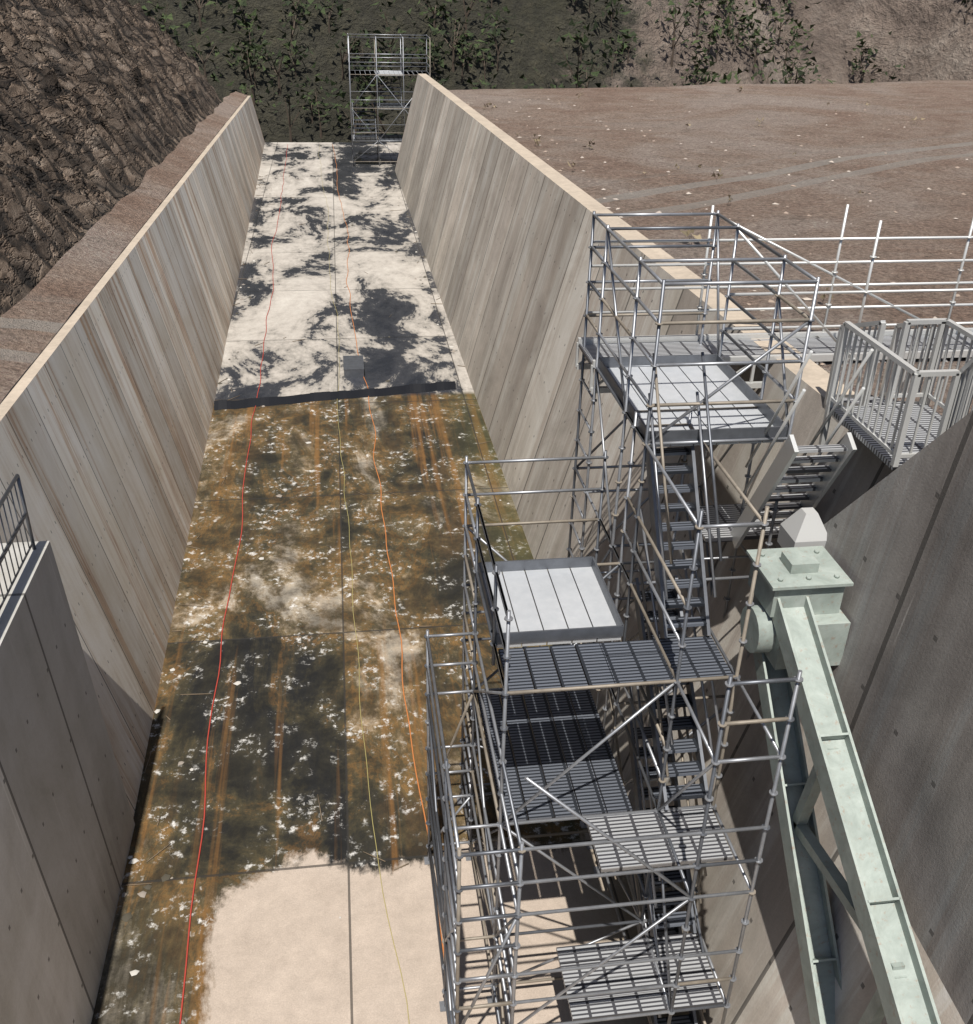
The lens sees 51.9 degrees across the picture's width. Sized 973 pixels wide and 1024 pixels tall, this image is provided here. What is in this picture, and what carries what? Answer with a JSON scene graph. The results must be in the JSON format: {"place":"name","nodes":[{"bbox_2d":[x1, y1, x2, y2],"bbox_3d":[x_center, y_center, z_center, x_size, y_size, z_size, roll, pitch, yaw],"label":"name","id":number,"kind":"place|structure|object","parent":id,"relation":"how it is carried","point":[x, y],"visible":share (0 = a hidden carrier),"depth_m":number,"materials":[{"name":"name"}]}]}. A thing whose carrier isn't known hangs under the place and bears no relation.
{"place":"outdoors","nodes":[
{"label":"outdoors","id":0,"kind":"place"},
{"bbox_2d":[0,0,221,316],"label":"hill","id":1,"kind":"structure","parent":0,"point":[105,105],"depth_m":33.53,"materials":[{"name":"brown stone"}]},
{"bbox_2d":[0,91,247,402],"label":"ground","id":2,"kind":"structure","parent":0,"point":[33,320],"depth_m":23.80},
{"bbox_2d":[91,142,699,1023],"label":"spillway floor","id":3,"kind":"structure","parent":0,"point":[289,920],"depth_m":19.63,"materials":[{"name":"concrete"}]},
{"bbox_2d":[0,541,134,1023],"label":"concrete pier","id":4,"kind":"structure","parent":3,"relation":"on","point":[67,824],"depth_m":12.68,"materials":[{"name":"grey concrete"}]},
{"bbox_2d":[0,474,35,609],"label":"abutment railing","id":5,"kind":"object","parent":4,"relation":"on","point":[24,516],"visible":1,"depth_m":12.59,"materials":[{"name":"grey metal"}]},
{"bbox_2d":[0,96,264,817],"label":"wall","id":6,"kind":"structure","parent":3,"relation":"on","point":[106,405],"depth_m":21.02,"materials":[{"name":"grey concrete"}]},
{"bbox_2d":[179,144,287,1023],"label":"red rope","id":7,"kind":"object","parent":3,"relation":"on","point":[217,683],"visible":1,"depth_m":18.31,"materials":[{"name":"red fabric"}]},
{"bbox_2d":[121,172,508,975],"bbox_3d":[-5.799,-7.378,38.399,9.377,0.071,59.201,-3,29,-8],"label":"floor debris","id":8,"kind":"object","parent":3,"relation":"on","point":[141,894],"visible":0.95,"depth_m":18.97,"materials":[{"name":"beige stone"}]},
{"bbox_2d":[214,355,455,409],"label":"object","id":9,"kind":"object","parent":3,"relation":"on","point":[353,366],"visible":1,"depth_m":31.92,"materials":[{"name":"grey metal"}]},
{"bbox_2d":[318,147,409,1023],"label":"yellow rope","id":10,"kind":"object","parent":3,"relation":"on","point":[359,689],"visible":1,"depth_m":18.79,"materials":[{"name":"beige fabric"}]},
{"bbox_2d":[332,144,443,956],"bbox_3d":[-5.961,-10.277,43.641,0.393,0.024,69.012,-3,29,-8],"label":"orange rope","id":11,"kind":"object","parent":3,"relation":"on","point":[394,598],"visible":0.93,"depth_m":21.03,"materials":[{"name":"brown fabric"}]},
{"bbox_2d":[347,33,429,166],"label":"scaffold","id":12,"kind":"object","parent":3,"relation":"on","point":[376,73],"visible":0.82,"depth_m":65.30,"materials":[{"name":"silver metal"}]},
{"bbox_2d":[424,210,819,1023],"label":"scaffold","id":13,"kind":"object","parent":3,"relation":"on","point":[566,766],"visible":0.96,"depth_m":12.35,"materials":[{"name":"silver metal"}]},
{"bbox_2d":[128,0,972,141],"bbox_3d":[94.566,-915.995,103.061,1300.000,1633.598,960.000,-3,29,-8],"label":"hillside","id":14,"kind":"structure","parent":0,"point":[926,40],"depth_m":130.76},
{"bbox_2d":[137,0,972,141],"bbox_3d":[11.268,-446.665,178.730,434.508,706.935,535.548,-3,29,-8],"label":"vegetation","id":15,"kind":"object","parent":14,"relation":"on","point":[495,34],"visible":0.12,"depth_m":124.86,"materials":[{"name":"green plant"}]},
{"bbox_2d":[448,80,972,414],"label":"ground","id":16,"kind":"structure","parent":0,"point":[898,178],"depth_m":30.63,"materials":[{"name":"brown soil"}]},
{"bbox_2d":[392,142,400,157],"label":"apron","id":17,"kind":"object","parent":16,"relation":"on","point":[397,145],"visible":0.09,"depth_m":73.28,"materials":[{"name":"beige concrete"}]},
{"bbox_2d":[395,74,964,1023],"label":"wall","id":18,"kind":"structure","parent":16,"relation":"on","point":[501,220],"depth_m":20.82,"materials":[{"name":"grey concrete"}]},
{"bbox_2d":[483,86,924,337],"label":"stones","id":19,"kind":"object","parent":16,"relation":"on","point":[687,233],"visible":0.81,"depth_m":30.07,"materials":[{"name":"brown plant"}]},
{"bbox_2d":[466,96,967,364],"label":"stones","id":20,"kind":"object","parent":16,"relation":"on","point":[807,298],"visible":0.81,"depth_m":28.23,"materials":[{"name":"beige stone"}]},
{"bbox_2d":[575,204,972,393],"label":"gangway","id":21,"kind":"object","parent":16,"relation":"on","point":[822,347],"visible":0.54,"depth_m":14.96,"materials":[{"name":"metal"}]},
{"bbox_2d":[689,318,972,547],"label":"aluminium stairs","id":22,"kind":"structure","parent":16,"relation":"on","point":[890,432],"depth_m":11.74,"materials":[{"name":"metal"}]},
{"bbox_2d":[798,410,972,1023],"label":"pier","id":23,"kind":"structure","parent":16,"relation":"on","point":[898,547],"depth_m":10.05,"materials":[{"name":"grey concrete"}]},
{"bbox_2d":[740,507,940,1023],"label":"gate arm","id":24,"kind":"object","parent":23,"relation":"attached to","point":[798,620],"visible":0.99,"depth_m":10.99}
]}

